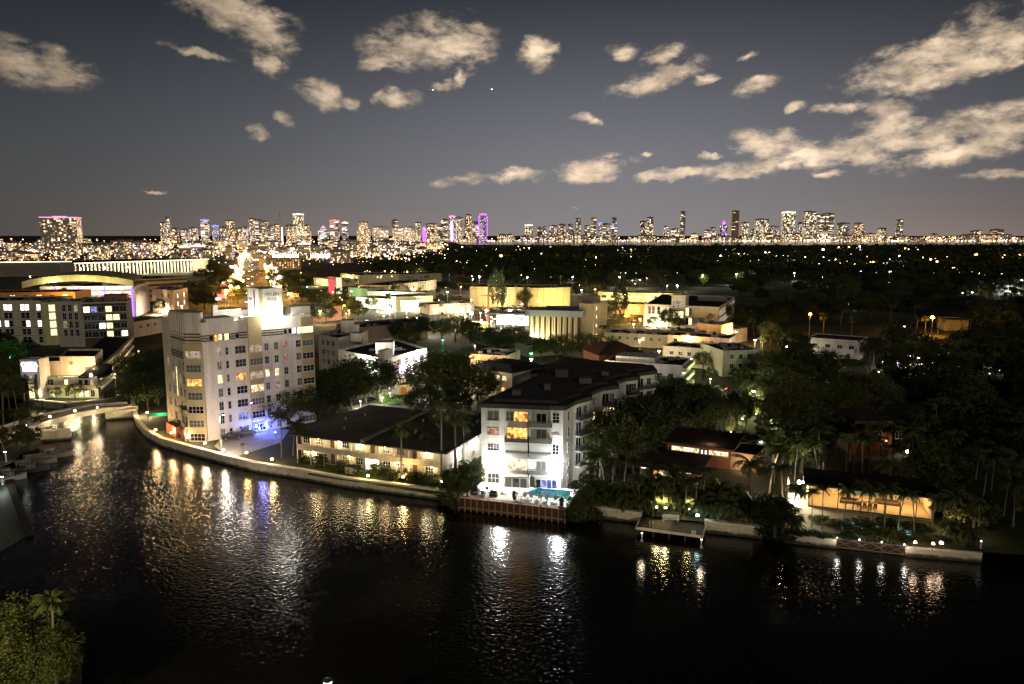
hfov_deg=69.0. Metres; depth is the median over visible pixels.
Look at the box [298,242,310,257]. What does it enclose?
block
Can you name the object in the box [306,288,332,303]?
broadleaf tree
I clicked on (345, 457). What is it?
window
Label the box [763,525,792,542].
bush
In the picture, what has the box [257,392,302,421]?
broadleaf tree
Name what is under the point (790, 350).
broadleaf tree
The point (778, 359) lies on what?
broadleaf tree
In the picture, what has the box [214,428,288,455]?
parking lot
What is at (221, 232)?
tower
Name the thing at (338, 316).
theatre block
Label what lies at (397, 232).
tower
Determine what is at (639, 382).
window
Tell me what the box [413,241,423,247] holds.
block
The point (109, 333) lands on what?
window
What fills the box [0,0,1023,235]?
sky
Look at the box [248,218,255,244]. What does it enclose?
tower
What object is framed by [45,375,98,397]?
creekside hotel
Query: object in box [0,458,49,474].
motorboat
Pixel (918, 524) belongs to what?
bush
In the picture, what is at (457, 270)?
broadleaf tree
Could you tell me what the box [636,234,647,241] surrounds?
block
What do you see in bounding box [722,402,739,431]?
palm tree
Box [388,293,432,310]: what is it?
cream store
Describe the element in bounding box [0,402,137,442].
bridge
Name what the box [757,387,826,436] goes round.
broadleaf tree
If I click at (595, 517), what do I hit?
bush
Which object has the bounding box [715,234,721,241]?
block
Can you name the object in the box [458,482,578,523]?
pool deck
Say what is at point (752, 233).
tower
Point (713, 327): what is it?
orange block
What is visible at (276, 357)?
window
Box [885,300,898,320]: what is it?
palm tree
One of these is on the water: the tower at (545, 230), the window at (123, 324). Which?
the tower at (545, 230)
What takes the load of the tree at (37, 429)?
on the bank ground at (12, 455)
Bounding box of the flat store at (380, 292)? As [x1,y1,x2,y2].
[367,289,435,298]
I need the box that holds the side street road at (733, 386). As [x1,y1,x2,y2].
[690,354,787,398]
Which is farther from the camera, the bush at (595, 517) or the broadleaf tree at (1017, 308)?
the broadleaf tree at (1017, 308)
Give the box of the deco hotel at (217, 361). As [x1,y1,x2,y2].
[161,286,315,441]
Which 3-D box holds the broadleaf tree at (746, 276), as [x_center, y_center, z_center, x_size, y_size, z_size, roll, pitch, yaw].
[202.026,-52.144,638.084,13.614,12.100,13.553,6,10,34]
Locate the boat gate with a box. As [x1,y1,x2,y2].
[836,537,904,555]
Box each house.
[399,383,419,394]
[477,359,657,488]
[530,366,554,376]
[543,357,588,365]
[581,341,644,360]
[605,328,673,348]
[633,449,711,485]
[661,426,744,468]
[663,341,703,368]
[667,331,735,343]
[694,326,746,342]
[701,342,758,376]
[808,333,867,359]
[830,408,901,455]
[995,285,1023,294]
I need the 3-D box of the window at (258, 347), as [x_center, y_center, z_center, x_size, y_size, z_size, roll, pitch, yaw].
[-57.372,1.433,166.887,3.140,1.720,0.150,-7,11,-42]
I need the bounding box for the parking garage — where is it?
[22,270,149,316]
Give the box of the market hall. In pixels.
[272,253,329,257]
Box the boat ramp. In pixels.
[0,479,33,550]
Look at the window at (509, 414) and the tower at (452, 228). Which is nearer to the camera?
the window at (509, 414)
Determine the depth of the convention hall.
878.93 m
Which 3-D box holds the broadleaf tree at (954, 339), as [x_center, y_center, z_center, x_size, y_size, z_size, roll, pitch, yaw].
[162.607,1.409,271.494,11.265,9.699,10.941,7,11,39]
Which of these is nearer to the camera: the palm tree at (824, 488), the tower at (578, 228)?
the palm tree at (824, 488)
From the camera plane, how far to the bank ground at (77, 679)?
77.49 m
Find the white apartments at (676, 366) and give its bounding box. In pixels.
[605,352,694,386]
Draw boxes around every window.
[3,304,7,310]
[4,312,8,318]
[8,312,12,318]
[20,304,24,310]
[25,312,29,318]
[26,320,30,326]
[29,391,34,398]
[36,304,40,310]
[38,328,42,334]
[48,305,54,311]
[49,313,55,319]
[50,321,56,327]
[50,329,57,335]
[83,307,89,312]
[84,315,90,320]
[84,323,90,329]
[85,332,91,337]
[90,306,96,312]
[90,390,94,396]
[91,315,97,320]
[92,323,98,328]
[93,331,98,337]
[98,306,104,311]
[99,314,105,320]
[99,323,105,328]
[100,331,106,336]
[105,306,111,311]
[106,314,112,320]
[106,322,112,328]
[107,331,113,335]
[112,306,118,311]
[113,314,119,319]
[114,322,119,327]
[114,330,120,336]
[120,305,126,311]
[120,314,126,319]
[121,322,127,327]
[121,330,127,335]
[176,366,178,395]
[185,351,200,358]
[186,365,201,372]
[187,379,202,386]
[187,393,202,400]
[188,406,203,413]
[189,420,204,427]
[190,433,205,441]
[214,334,218,341]
[216,347,220,356]
[217,361,221,370]
[218,375,222,383]
[218,388,222,397]
[219,402,223,410]
[220,415,224,424]
[224,333,228,340]
[235,345,245,353]
[235,359,246,367]
[236,372,247,380]
[237,385,247,394]
[237,398,248,407]
[238,411,248,420]
[239,424,249,430]
[249,344,262,352]
[250,357,263,365]
[250,370,263,379]
[251,383,264,392]
[252,396,264,405]
[252,410,265,418]
[253,422,266,430]
[264,343,268,350]
[265,356,269,363]
[265,369,269,376]
[266,382,270,389]
[267,395,271,402]
[274,342,278,349]
[274,355,278,362]
[275,368,279,375]
[275,381,279,388]
[283,341,287,348]
[284,354,287,361]
[284,367,288,374]
[285,379,288,387]
[296,340,300,347]
[296,352,300,360]
[297,365,301,372]
[297,378,301,385]
[301,326,312,333]
[302,339,313,346]
[302,352,313,358]
[303,364,314,371]
[303,377,314,384]
[303,437,309,443]
[305,414,315,421]
[316,439,322,445]
[342,442,348,448]
[342,455,349,462]
[355,444,362,450]
[356,457,362,464]
[366,458,378,469]
[382,447,389,453]
[383,461,390,467]
[396,449,403,455]
[397,463,404,470]
[401,387,406,394]
[425,452,433,459]
[425,466,432,474]
[433,307,437,313]
[453,306,457,312]
[460,306,464,312]
[487,410,498,420]
[487,428,498,434]
[487,443,498,450]
[487,459,499,466]
[488,473,499,483]
[505,477,511,486]
[506,411,513,421]
[507,427,526,438]
[507,459,526,470]
[512,478,518,487]
[514,411,527,421]
[520,478,526,487]
[536,413,546,423]
[536,429,546,439]
[536,461,545,470]
[536,479,540,487]
[541,479,545,487]
[546,480,551,487]
[552,413,559,423]
[552,444,558,454]
[552,460,558,470]
[552,480,556,488]
[567,410,569,421]
[575,422,580,434]
[575,437,580,449]
[575,453,580,465]
[576,406,581,418]
[582,451,586,459]
[583,405,586,413]
[602,393,608,403]
[609,393,614,400]
[625,383,631,394]
[637,378,643,388]
[671,445,698,453]
[673,300,683,307]
[708,450,728,457]
[895,431,901,438]
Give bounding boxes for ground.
[0,236,1021,240]
[0,239,1023,554]
[0,425,43,467]
[0,612,82,683]
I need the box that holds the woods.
[366,242,1023,277]
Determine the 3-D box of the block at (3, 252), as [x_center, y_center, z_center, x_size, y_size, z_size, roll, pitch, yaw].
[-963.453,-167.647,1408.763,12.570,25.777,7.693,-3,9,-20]
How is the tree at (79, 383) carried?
on the ground at (1002, 535)
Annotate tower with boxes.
[20,357,49,400]
[39,216,82,253]
[160,222,167,245]
[165,217,171,243]
[171,227,179,244]
[181,229,189,241]
[188,227,198,241]
[200,219,209,242]
[212,225,218,240]
[220,226,224,239]
[222,220,235,245]
[234,227,241,245]
[241,226,248,245]
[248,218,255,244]
[255,219,262,240]
[261,220,268,241]
[267,225,273,241]
[273,224,279,240]
[285,224,296,245]
[293,213,303,241]
[303,224,311,244]
[318,226,328,243]
[330,220,339,240]
[342,222,347,239]
[357,221,370,245]
[372,226,388,240]
[391,219,397,237]
[392,227,402,240]
[404,226,416,240]
[415,222,420,241]
[422,227,425,241]
[426,223,436,243]
[437,226,442,242]
[441,218,448,242]
[449,215,455,241]
[455,217,463,242]
[465,214,471,242]
[472,221,478,242]
[479,213,487,242]
[525,224,532,239]
[536,227,542,235]
[543,226,547,239]
[549,225,557,235]
[558,224,565,236]
[566,224,573,239]
[575,218,580,241]
[584,225,589,240]
[590,217,596,240]
[598,222,600,236]
[600,223,610,241]
[610,217,617,237]
[640,220,646,234]
[646,217,653,236]
[663,226,668,235]
[671,228,678,237]
[680,211,685,240]
[704,229,710,237]
[710,227,715,240]
[720,221,727,235]
[731,210,739,240]
[741,222,748,240]
[750,229,754,237]
[754,218,768,240]
[768,226,778,234]
[781,211,795,241]
[797,222,802,232]
[802,211,816,239]
[815,214,823,240]
[822,213,834,240]
[836,222,849,240]
[851,222,864,238]
[875,227,888,241]
[895,219,903,236]
[970,230,981,239]
[990,229,1003,236]
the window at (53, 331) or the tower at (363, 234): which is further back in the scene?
the tower at (363, 234)
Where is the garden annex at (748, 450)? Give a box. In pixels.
[730,442,765,472]
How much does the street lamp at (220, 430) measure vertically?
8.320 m
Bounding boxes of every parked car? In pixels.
[221,431,242,440]
[237,428,256,434]
[710,385,726,390]
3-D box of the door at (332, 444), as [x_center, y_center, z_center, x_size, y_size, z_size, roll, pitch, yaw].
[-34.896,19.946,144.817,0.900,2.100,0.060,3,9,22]
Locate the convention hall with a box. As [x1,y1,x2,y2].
[47,258,207,273]
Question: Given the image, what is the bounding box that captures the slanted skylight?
[78,364,112,377]
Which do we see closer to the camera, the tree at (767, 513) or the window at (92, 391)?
the tree at (767, 513)
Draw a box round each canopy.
[149,413,167,425]
[474,321,490,331]
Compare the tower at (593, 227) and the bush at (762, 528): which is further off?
the tower at (593, 227)
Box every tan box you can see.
[470,284,530,306]
[520,284,569,306]
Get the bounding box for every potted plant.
[511,490,518,499]
[558,497,564,505]
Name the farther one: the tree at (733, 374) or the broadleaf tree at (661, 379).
the tree at (733, 374)
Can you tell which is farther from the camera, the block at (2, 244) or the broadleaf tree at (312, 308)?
the block at (2, 244)
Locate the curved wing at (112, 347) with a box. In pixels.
[85,336,134,392]
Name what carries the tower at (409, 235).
on the ground at (1002, 535)
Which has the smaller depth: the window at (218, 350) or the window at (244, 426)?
the window at (218, 350)
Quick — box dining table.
[856,500,877,503]
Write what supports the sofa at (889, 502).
on the glass villa at (832, 478)
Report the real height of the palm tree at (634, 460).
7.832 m
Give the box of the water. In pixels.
[0,241,1023,683]
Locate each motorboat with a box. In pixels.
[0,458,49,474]
[0,467,26,482]
[17,456,56,466]
[23,445,73,459]
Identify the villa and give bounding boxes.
[470,358,544,395]
[785,468,937,520]
[937,317,968,330]
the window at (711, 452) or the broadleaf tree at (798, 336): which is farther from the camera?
the broadleaf tree at (798, 336)
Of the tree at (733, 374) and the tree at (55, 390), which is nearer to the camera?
the tree at (55, 390)
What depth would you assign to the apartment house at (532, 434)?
132.62 m
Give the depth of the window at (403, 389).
209.03 m
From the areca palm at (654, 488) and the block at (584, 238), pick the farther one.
the block at (584, 238)
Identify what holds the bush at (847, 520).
on the ground at (1002, 535)
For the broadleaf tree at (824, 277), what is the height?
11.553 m
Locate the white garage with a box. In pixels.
[497,309,529,325]
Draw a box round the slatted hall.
[485,306,585,347]
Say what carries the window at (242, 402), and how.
in the deco hotel at (217, 361)
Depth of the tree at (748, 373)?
220.42 m
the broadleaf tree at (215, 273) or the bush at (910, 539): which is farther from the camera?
the broadleaf tree at (215, 273)
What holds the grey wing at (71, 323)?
on the ground at (1002, 535)
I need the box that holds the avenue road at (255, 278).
[239,260,266,308]
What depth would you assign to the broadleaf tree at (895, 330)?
277.57 m
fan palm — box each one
[340,298,348,315]
[387,302,395,318]
[388,417,415,474]
[424,395,457,473]
[437,301,444,319]
[437,398,474,469]
[445,284,452,298]
[451,416,476,460]
[728,403,745,432]
[739,388,755,429]
[755,363,769,395]
[757,336,766,355]
[765,363,783,399]
[818,312,831,333]
[846,316,857,335]
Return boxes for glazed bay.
[42,298,68,344]
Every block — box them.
[0,240,6,246]
[0,246,6,258]
[0,288,91,297]
[4,241,23,251]
[6,249,25,261]
[18,251,41,260]
[20,243,29,250]
[31,241,43,256]
[52,241,79,258]
[60,349,102,374]
[78,242,83,254]
[81,243,103,253]
[81,293,133,348]
[84,242,110,259]
[101,242,113,246]
[110,240,125,245]
[114,240,131,257]
[114,242,124,258]
[122,253,138,258]
[130,240,153,257]
[133,275,186,301]
[133,316,161,337]
[149,243,168,248]
[152,285,188,313]
[165,248,179,253]
[171,251,181,257]
[176,245,190,253]
[178,241,194,245]
[184,244,208,257]
[195,248,214,258]
[203,242,221,255]
[209,240,234,248]
[225,245,233,259]
[239,240,247,248]
[246,240,270,252]
[246,248,257,259]
[250,252,269,262]
[258,257,300,270]
[270,240,284,251]
[274,247,286,253]
[285,245,297,250]
[291,242,309,245]
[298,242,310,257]
[308,304,341,322]
[311,244,320,252]
[316,243,329,251]
[318,319,367,372]
[321,238,334,245]
[322,247,329,252]
[328,249,352,262]
[329,245,341,252]
[330,240,340,249]
[337,318,427,341]
[341,239,350,245]
[342,239,366,256]
[348,286,383,296]
[364,241,378,250]
[366,245,376,254]
[375,240,397,254]
[396,240,410,246]
[396,244,415,254]
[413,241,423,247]
[415,246,429,253]
[424,242,442,248]
[427,247,437,251]
[471,348,519,364]
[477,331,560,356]
[497,234,508,241]
[508,233,515,240]
[520,235,530,241]
[531,235,546,241]
[547,235,555,241]
[553,234,566,241]
[567,233,578,241]
[579,295,606,344]
[581,234,588,241]
[610,236,620,241]
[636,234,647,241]
[643,294,734,328]
[645,234,656,241]
[659,236,668,241]
[668,236,683,241]
[690,233,698,241]
[697,320,732,334]
[702,237,712,241]
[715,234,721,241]
[721,236,733,241]
[734,237,744,241]
[746,235,754,241]
[763,233,773,241]
[773,235,781,241]
[794,233,803,241]
[804,234,818,241]
[828,236,835,241]
[838,234,852,241]
[851,236,864,241]
[865,233,875,241]
[897,235,913,241]
[912,236,926,241]
[929,233,937,241]
[942,236,951,241]
[955,235,961,241]
[962,234,980,241]
[980,234,992,241]
[993,234,1003,241]
[1002,234,1012,241]
[1016,236,1023,241]
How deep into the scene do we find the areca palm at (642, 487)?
121.47 m
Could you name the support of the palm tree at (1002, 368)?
on the ground at (1002, 535)
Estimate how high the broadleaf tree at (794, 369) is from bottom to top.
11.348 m
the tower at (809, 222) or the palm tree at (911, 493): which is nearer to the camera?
the palm tree at (911, 493)
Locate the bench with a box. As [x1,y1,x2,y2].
[662,514,678,521]
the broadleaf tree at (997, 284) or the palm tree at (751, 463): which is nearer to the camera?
the palm tree at (751, 463)
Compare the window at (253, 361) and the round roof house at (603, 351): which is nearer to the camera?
the window at (253, 361)
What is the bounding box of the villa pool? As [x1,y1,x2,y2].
[841,525,912,535]
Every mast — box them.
[279,211,282,244]
[480,281,495,321]
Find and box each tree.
[0,331,18,348]
[0,338,30,357]
[0,348,24,363]
[0,356,19,378]
[0,358,20,395]
[0,379,16,424]
[0,423,34,451]
[0,429,8,459]
[0,590,66,683]
[0,621,85,683]
[1,373,15,409]
[1,385,24,420]
[6,408,26,441]
[9,373,38,402]
[12,413,31,442]
[14,427,42,449]
[17,401,35,431]
[28,415,44,441]
[28,588,74,683]
[49,388,61,398]
[63,384,82,398]
[75,382,90,393]
[102,390,115,398]
[109,385,126,399]
[113,354,154,379]
[116,371,154,404]
[122,374,165,409]
[123,361,160,382]
[130,349,163,369]
[131,353,164,377]
[140,368,165,405]
[146,345,163,355]
[150,297,166,314]
[178,404,188,441]
[181,281,201,297]
[188,289,220,309]
[192,268,209,281]
[195,277,223,295]
[205,261,221,270]
[207,268,233,283]
[217,266,235,280]
[219,277,246,289]
[224,286,247,303]
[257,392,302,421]
[265,270,295,285]
[265,387,314,420]
[267,268,281,276]
[270,410,292,457]
[278,278,301,300]
[285,384,329,415]
[286,418,307,455]
[288,424,308,456]
[291,274,312,286]
[292,287,311,302]
[305,304,315,315]
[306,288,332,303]
[309,377,344,418]
[313,304,337,322]
[315,369,344,409]
[315,370,362,414]
[320,364,368,404]
[327,295,357,316]
[331,352,400,404]
[331,361,377,409]
[346,302,369,319]
[347,297,363,313]
[360,359,403,400]
[363,295,379,309]
[384,292,393,313]
[386,319,404,338]
[390,282,407,289]
[397,325,420,343]
[400,349,452,395]
[403,385,437,409]
[404,264,418,271]
[404,315,435,339]
[411,346,481,396]
[414,266,426,271]
[416,431,434,442]
[418,303,427,316]
[419,263,431,271]
[426,386,455,410]
[429,318,452,338]
[431,315,475,341]
[432,264,444,272]
[438,474,458,497]
[440,269,453,280]
[441,468,457,478]
[443,387,475,411]
[443,472,472,506]
[445,369,499,409]
[447,265,463,277]
[450,465,474,492]
[452,278,458,283]
[454,468,479,496]
[459,320,482,334]
[460,463,484,482]
[461,265,469,274]
[464,268,478,280]
[464,324,496,348]
[468,265,485,277]
[469,388,487,415]
[470,365,497,395]
[470,459,484,475]
[473,356,507,375]
[475,263,486,272]
[478,324,510,346]
[486,264,499,278]
[487,267,507,310]
[494,334,515,348]
[501,323,532,345]
[507,268,517,281]
[513,275,526,283]
[516,289,532,305]
[524,271,539,280]
[528,265,544,272]
[532,336,547,359]
[534,267,544,280]
[536,333,577,359]
[556,269,564,280]
[561,271,572,283]
[562,267,574,281]
[564,502,576,518]
[566,494,590,518]
[568,471,606,497]
[571,280,585,298]
[571,485,600,518]
[572,268,583,282]
[572,331,607,353]
[579,482,608,514]
[580,424,613,477]
[582,462,601,474]
[583,449,606,476]
[584,401,650,474]
[585,445,612,472]
[586,443,611,479]
[588,282,609,292]
[589,409,630,467]
[591,334,618,344]
[594,265,606,277]
[598,324,611,335]
[598,397,665,467]
[601,457,621,483]
[605,299,614,315]
[607,270,623,284]
[609,314,626,327]
[612,266,623,272]
[612,276,629,327]
[617,442,642,481]
[618,393,641,420]
[620,387,656,424]
[621,265,636,274]
[622,457,642,485]
[625,268,638,279]
[626,396,678,450]
[627,267,641,281]
[628,472,646,510]
[639,269,650,282]
[641,461,664,483]
[642,381,672,414]
[645,316,659,329]
[646,389,686,438]
[648,267,672,283]
[649,472,670,516]
[654,374,669,388]
[655,375,682,399]
[655,383,682,406]
[655,481,674,513]
[658,307,680,326]
[662,472,685,511]
[663,464,680,476]
[666,375,688,386]
[666,382,729,428]
[669,269,678,280]
[671,317,684,326]
[672,381,697,411]
[673,467,693,482]
[674,274,685,285]
[675,478,698,515]
[679,387,717,425]
[686,476,704,513]
[687,269,703,282]
[692,350,712,370]
[692,394,731,424]
[694,464,716,493]
[698,273,710,286]
[699,419,714,429]
[701,366,718,383]
[702,267,717,276]
[703,271,719,284]
[718,389,742,422]
[719,271,732,285]
[722,389,757,427]
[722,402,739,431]
[724,421,739,431]
[725,268,739,277]
[725,299,749,322]
[728,367,745,383]
[729,277,748,293]
[730,452,771,496]
[731,280,752,295]
[731,309,760,326]
[732,270,749,278]
[734,280,757,296]
[734,367,752,379]
[739,376,758,391]
[740,274,754,279]
[741,431,751,442]
[745,276,764,293]
[746,348,787,372]
[746,498,790,531]
[748,317,756,335]
[749,371,770,395]
[749,385,764,397]
[749,491,794,513]
[750,495,797,537]
[754,287,769,301]
[754,354,793,386]
[754,398,763,412]
[754,413,767,423]
[754,424,768,435]
[755,401,766,412]
[756,322,770,350]
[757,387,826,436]
[758,321,785,345]
[758,376,778,392]
[758,425,785,468]
[760,370,781,389]
[760,443,782,482]
[763,461,794,496]
[763,503,804,534]
[765,443,797,493]
[766,357,818,388]
[766,421,838,472]
[769,319,789,340]
[769,368,791,387]
[769,375,833,416]
[775,330,814,350]
[776,275,793,283]
[776,341,817,362]
[777,413,806,462]
[784,347,840,378]
[786,483,808,504]
[789,440,805,479]
[792,280,806,291]
[795,439,829,468]
[799,279,817,290]
[800,303,817,318]
[804,487,819,527]
[806,294,832,316]
[806,366,869,403]
[806,413,849,447]
[807,425,832,468]
[808,276,823,289]
[813,484,831,529]
[814,349,849,372]
[814,377,870,413]
[817,281,838,292]
[818,275,829,282]
[820,424,836,468]
[822,351,838,360]
[835,432,857,471]
[836,282,858,296]
[837,483,857,525]
[838,306,850,323]
[838,355,858,385]
[841,294,863,317]
[845,360,869,375]
[845,434,878,472]
[847,370,907,412]
[847,422,868,461]
[850,429,872,471]
[853,479,874,525]
[854,336,889,365]
[857,488,877,522]
[862,344,883,371]
[862,421,887,468]
[864,433,889,473]
[865,343,876,369]
[869,361,902,389]
[872,454,903,475]
[873,482,900,525]
[876,342,946,377]
[876,421,899,456]
[878,322,921,347]
[879,297,898,316]
[879,366,895,396]
[880,443,903,475]
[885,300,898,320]
[889,329,941,351]
[891,363,929,388]
[894,420,922,458]
[894,426,925,476]
[895,488,917,529]
[896,442,975,491]
[898,371,963,415]
[899,487,920,533]
[904,410,925,443]
[905,336,923,368]
[908,437,973,486]
[910,303,920,318]
[912,447,932,478]
[913,317,924,328]
[914,338,955,367]
[914,413,940,446]
[916,416,975,449]
[921,428,944,469]
[922,316,930,333]
[922,397,950,414]
[923,360,990,412]
[924,383,1006,425]
[927,493,949,528]
[928,492,968,519]
[933,372,998,414]
[935,338,948,348]
[937,316,946,333]
[938,492,957,534]
[940,340,989,363]
[941,428,967,476]
[942,487,984,523]
[942,489,968,521]
[943,337,983,354]
[944,326,988,344]
[944,333,974,344]
[950,400,971,417]
[952,283,975,295]
[956,295,978,313]
[956,348,998,378]
[956,496,996,527]
[959,491,974,522]
[966,296,998,311]
[966,301,992,318]
[966,497,989,536]
[968,340,1019,376]
[968,437,997,478]
[969,495,1003,526]
[970,355,995,393]
[971,306,1009,327]
[972,375,1011,407]
[973,338,1011,374]
[975,284,996,297]
[975,448,1007,497]
[977,270,993,279]
[977,429,1002,466]
[978,342,1006,381]
[979,272,1006,284]
[980,278,1004,292]
[983,436,1012,476]
[987,447,1007,490]
[990,310,1021,335]
[992,298,1013,309]
[994,362,1022,380]
[994,469,1023,526]
[995,277,1009,286]
[995,409,1023,425]
[996,431,1023,472]
[996,447,1023,510]
[997,408,1023,448]
[997,460,1023,515]
[999,303,1021,315]
[999,432,1023,468]
[1000,272,1021,284]
[1000,285,1021,302]
[1001,295,1023,305]
[1009,493,1023,511]
[1010,305,1023,322]
[1012,280,1023,293]
[1018,271,1023,279]
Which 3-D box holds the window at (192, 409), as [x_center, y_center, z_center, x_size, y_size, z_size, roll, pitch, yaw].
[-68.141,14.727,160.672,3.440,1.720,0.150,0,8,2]
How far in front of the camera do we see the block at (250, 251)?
1347.48 m
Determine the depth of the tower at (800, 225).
5787.66 m
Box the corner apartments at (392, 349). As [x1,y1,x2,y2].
[338,332,426,401]
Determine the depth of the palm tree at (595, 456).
124.62 m
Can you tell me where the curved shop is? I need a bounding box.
[314,277,355,286]
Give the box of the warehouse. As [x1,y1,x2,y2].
[358,279,436,289]
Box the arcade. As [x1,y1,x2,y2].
[419,300,473,314]
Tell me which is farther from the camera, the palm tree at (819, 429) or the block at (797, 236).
the block at (797, 236)
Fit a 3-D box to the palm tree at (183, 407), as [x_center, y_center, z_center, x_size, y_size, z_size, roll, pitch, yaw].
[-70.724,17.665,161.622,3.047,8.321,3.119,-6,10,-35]
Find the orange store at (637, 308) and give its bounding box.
[613,301,647,314]
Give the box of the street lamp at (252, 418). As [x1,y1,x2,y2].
[250,401,253,436]
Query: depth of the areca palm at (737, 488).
121.54 m
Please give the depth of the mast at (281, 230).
2274.83 m
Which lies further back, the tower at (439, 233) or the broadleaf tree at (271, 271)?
the tower at (439, 233)
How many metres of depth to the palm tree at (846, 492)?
114.54 m
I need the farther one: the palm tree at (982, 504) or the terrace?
the terrace
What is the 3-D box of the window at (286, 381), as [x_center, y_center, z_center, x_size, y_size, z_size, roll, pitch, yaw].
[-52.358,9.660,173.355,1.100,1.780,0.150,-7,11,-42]
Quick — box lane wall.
[363,405,408,408]
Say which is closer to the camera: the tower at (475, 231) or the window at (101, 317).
the window at (101, 317)
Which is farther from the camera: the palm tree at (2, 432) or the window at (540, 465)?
the palm tree at (2, 432)
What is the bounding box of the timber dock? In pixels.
[635,515,705,542]
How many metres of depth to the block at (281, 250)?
1792.64 m
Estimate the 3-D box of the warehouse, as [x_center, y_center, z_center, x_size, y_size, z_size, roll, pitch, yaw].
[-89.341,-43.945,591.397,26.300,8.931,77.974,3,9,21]
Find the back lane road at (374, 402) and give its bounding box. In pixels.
[347,391,474,408]
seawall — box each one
[28,393,129,408]
[131,399,445,499]
[595,505,642,523]
[704,519,763,538]
[785,533,836,548]
[905,545,982,562]
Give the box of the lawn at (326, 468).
[307,464,441,495]
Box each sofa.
[839,497,857,503]
[874,498,899,506]
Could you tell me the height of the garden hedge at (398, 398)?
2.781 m
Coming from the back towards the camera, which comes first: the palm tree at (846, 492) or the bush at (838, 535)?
the palm tree at (846, 492)
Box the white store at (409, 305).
[356,295,424,311]
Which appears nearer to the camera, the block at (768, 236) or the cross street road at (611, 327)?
the cross street road at (611, 327)
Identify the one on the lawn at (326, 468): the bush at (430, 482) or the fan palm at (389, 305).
the bush at (430, 482)
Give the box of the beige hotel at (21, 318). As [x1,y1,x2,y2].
[0,296,72,345]
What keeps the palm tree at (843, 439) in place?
on the ground at (1002, 535)
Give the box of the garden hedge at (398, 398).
[382,394,414,404]
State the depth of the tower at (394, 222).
3248.57 m
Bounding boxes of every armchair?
[471,489,478,495]
[489,490,497,496]
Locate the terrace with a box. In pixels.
[598,290,683,301]
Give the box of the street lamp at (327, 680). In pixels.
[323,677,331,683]
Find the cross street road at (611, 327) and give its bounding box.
[313,320,791,340]
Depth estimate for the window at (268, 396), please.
170.77 m
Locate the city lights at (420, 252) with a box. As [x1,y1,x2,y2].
[0,236,1023,373]
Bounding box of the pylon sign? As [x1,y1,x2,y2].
[327,277,341,293]
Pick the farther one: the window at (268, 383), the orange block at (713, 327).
the orange block at (713, 327)
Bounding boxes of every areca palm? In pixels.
[312,454,327,467]
[351,463,365,474]
[401,470,415,483]
[458,457,476,472]
[583,479,610,506]
[595,481,625,506]
[606,480,636,511]
[615,484,644,508]
[625,483,651,508]
[628,489,662,513]
[631,477,666,486]
[641,472,655,481]
[641,488,667,514]
[648,484,670,507]
[653,485,681,510]
[664,486,689,512]
[669,479,704,493]
[679,487,713,513]
[687,494,713,516]
[702,476,730,497]
[703,490,729,519]
[710,495,743,522]
[719,481,748,498]
[722,497,748,521]
[736,492,773,523]
[749,434,768,451]
[754,423,772,434]
[787,512,806,530]
[852,525,867,539]
[861,519,876,528]
[873,513,891,520]
[879,526,896,542]
[921,522,929,528]
[938,517,966,544]
[951,522,986,547]
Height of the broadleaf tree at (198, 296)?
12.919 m
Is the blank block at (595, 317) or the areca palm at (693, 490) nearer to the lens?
the areca palm at (693, 490)
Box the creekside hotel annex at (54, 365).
[44,356,60,375]
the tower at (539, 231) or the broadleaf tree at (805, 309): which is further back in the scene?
the tower at (539, 231)
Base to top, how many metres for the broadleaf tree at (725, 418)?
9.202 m
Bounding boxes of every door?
[330,441,334,448]
[331,454,334,463]
[370,445,374,453]
[412,451,416,458]
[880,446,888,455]
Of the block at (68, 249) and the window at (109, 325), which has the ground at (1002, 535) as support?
the block at (68, 249)
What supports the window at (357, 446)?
in the motel
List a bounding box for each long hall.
[340,272,398,283]
[387,272,441,280]
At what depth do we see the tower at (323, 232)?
3151.29 m
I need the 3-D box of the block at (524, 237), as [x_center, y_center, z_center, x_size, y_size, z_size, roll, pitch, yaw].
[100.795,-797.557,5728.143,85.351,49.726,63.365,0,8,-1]
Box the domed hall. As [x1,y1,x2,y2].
[0,261,71,276]
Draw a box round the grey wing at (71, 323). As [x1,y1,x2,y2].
[57,297,102,346]
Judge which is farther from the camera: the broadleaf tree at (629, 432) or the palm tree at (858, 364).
the palm tree at (858, 364)
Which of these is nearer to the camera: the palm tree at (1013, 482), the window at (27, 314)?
the palm tree at (1013, 482)
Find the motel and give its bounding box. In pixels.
[290,405,481,477]
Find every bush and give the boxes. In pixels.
[298,453,313,463]
[318,455,331,466]
[329,458,351,472]
[363,461,385,475]
[376,467,395,476]
[386,469,405,480]
[403,471,424,483]
[411,472,435,484]
[416,473,440,487]
[435,489,453,498]
[439,492,454,504]
[440,493,461,512]
[562,511,575,522]
[564,509,590,521]
[572,504,600,522]
[583,505,606,519]
[753,523,780,540]
[754,520,764,535]
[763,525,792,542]
[774,527,797,543]
[790,530,804,538]
[800,529,810,537]
[807,528,817,534]
[809,516,821,522]
[811,530,829,539]
[814,514,827,520]
[824,520,837,526]
[824,531,836,539]
[831,533,844,538]
[837,531,853,538]
[838,517,860,526]
[842,524,859,537]
[849,515,865,525]
[856,517,870,527]
[862,517,886,528]
[864,528,878,543]
[868,526,888,541]
[875,515,900,523]
[880,526,913,542]
[882,521,904,529]
[892,436,907,449]
[899,522,907,529]
[900,521,912,526]
[900,537,917,541]
[909,533,923,541]
[910,520,922,527]
[915,527,926,533]
[919,535,931,541]
[925,526,935,532]
[927,537,940,544]
[932,534,950,542]
[942,536,954,543]
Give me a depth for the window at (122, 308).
296.80 m
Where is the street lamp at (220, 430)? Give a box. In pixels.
[219,413,224,451]
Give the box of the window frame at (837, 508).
[807,486,933,519]
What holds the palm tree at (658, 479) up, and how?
on the ground at (1002, 535)

